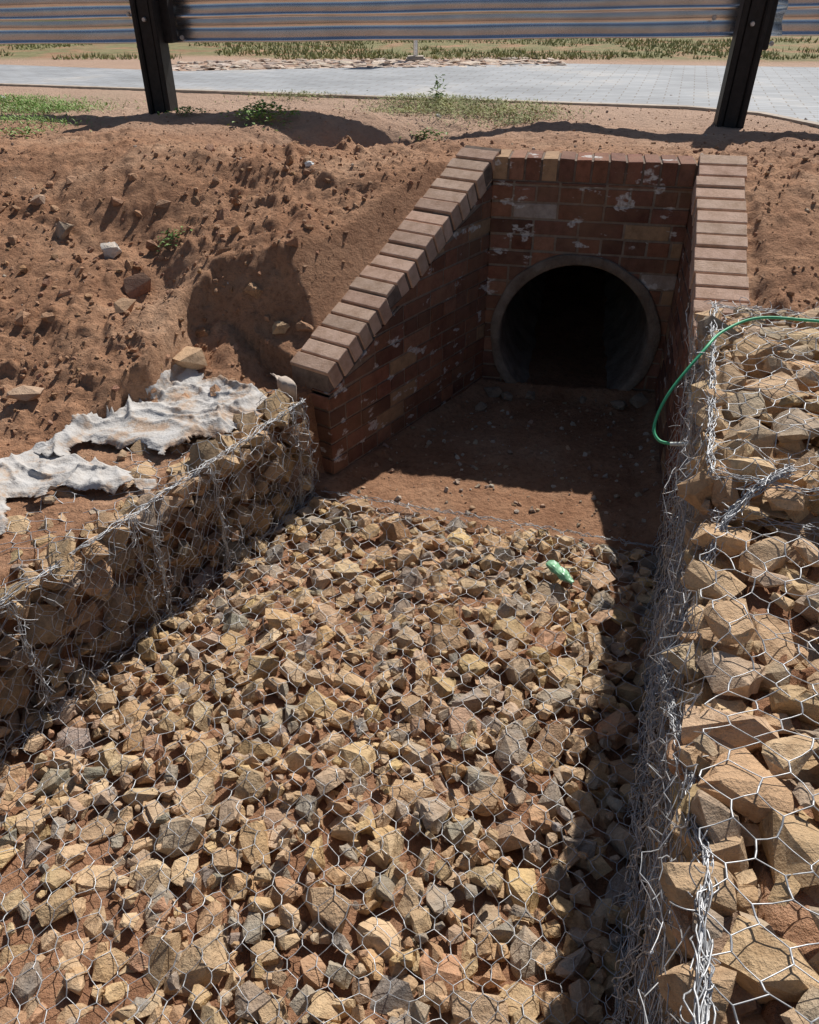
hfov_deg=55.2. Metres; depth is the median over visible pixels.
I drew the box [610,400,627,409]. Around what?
rubble stone
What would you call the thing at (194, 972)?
gabion mattress
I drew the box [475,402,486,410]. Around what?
rubble stone
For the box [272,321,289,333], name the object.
rock
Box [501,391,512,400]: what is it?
rubble stone
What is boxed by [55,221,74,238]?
rock
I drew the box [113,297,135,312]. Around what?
rock
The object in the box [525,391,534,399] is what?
rubble stone
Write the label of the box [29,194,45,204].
rock
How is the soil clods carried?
on the ground at (370, 226)
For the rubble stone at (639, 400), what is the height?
0.059 m
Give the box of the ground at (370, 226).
[0,36,818,1023]
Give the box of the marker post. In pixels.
[406,40,424,61]
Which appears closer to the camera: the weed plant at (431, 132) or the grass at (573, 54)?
the weed plant at (431, 132)
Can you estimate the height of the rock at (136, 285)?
0.110 m
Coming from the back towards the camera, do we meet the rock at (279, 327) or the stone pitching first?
the stone pitching
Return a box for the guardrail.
[0,0,818,128]
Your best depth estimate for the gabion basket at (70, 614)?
2.79 m
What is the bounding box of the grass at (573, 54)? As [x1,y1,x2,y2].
[0,36,818,59]
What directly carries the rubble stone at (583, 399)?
on the ground at (370, 226)
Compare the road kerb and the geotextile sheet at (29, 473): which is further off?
the road kerb
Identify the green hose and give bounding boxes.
[652,316,818,445]
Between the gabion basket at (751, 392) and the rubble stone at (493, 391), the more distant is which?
the rubble stone at (493, 391)
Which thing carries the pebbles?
on the ground at (370, 226)
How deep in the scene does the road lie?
7.07 m
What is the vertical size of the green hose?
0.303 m
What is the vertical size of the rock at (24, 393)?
0.045 m
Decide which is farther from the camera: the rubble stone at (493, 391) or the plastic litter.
the rubble stone at (493, 391)
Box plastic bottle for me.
[546,560,573,583]
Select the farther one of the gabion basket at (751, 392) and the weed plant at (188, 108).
the weed plant at (188, 108)
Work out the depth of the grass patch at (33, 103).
5.82 m
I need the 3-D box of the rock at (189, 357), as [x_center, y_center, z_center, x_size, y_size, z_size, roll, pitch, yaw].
[-1.020,-0.693,3.562,0.210,0.097,0.140,22,40,30]
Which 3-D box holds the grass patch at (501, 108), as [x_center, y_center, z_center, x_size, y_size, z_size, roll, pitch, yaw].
[-0.105,-2.979,5.771,2.999,0.174,1.451,12,36,17]
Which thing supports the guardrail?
on the ground at (370, 226)
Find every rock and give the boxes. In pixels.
[6,385,43,400]
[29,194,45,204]
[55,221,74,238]
[100,242,121,258]
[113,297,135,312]
[123,272,150,297]
[172,346,206,369]
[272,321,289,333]
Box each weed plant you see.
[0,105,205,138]
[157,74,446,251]
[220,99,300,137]
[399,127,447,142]
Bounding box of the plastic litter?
[304,161,313,166]
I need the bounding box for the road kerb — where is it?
[0,83,818,127]
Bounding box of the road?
[0,64,818,121]
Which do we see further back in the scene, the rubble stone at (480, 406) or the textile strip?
the rubble stone at (480, 406)
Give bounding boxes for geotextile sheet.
[0,442,134,534]
[33,349,266,490]
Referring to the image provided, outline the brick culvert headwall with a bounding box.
[290,145,748,541]
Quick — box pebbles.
[0,97,809,545]
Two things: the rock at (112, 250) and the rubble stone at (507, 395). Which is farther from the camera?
the rubble stone at (507, 395)
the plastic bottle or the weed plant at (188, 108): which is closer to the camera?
the plastic bottle
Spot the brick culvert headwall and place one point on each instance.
(402, 347)
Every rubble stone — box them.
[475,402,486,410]
[484,387,501,396]
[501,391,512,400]
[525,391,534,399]
[580,396,586,403]
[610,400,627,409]
[629,392,648,407]
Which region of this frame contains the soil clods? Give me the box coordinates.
[0,105,818,457]
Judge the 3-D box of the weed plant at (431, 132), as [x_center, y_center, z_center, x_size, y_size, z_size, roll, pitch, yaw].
[-0.013,-2.330,5.036,0.280,0.218,0.562,25,41,32]
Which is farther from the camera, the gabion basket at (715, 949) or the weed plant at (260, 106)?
the weed plant at (260, 106)
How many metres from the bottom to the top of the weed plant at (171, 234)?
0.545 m
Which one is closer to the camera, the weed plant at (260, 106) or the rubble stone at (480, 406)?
the rubble stone at (480, 406)
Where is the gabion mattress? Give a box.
[0,490,667,1023]
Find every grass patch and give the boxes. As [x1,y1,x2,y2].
[0,93,144,131]
[215,89,605,134]
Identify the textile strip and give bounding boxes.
[270,373,296,401]
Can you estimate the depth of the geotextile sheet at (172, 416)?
3.20 m
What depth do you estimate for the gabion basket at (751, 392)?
2.40 m
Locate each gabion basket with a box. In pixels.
[0,389,319,769]
[603,453,818,1023]
[638,297,818,715]
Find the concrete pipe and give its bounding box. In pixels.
[490,254,660,390]
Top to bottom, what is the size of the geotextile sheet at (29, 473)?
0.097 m
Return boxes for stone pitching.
[172,57,565,70]
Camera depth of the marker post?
8.94 m
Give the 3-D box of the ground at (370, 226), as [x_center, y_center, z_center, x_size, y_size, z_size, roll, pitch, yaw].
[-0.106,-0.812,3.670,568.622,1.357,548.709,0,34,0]

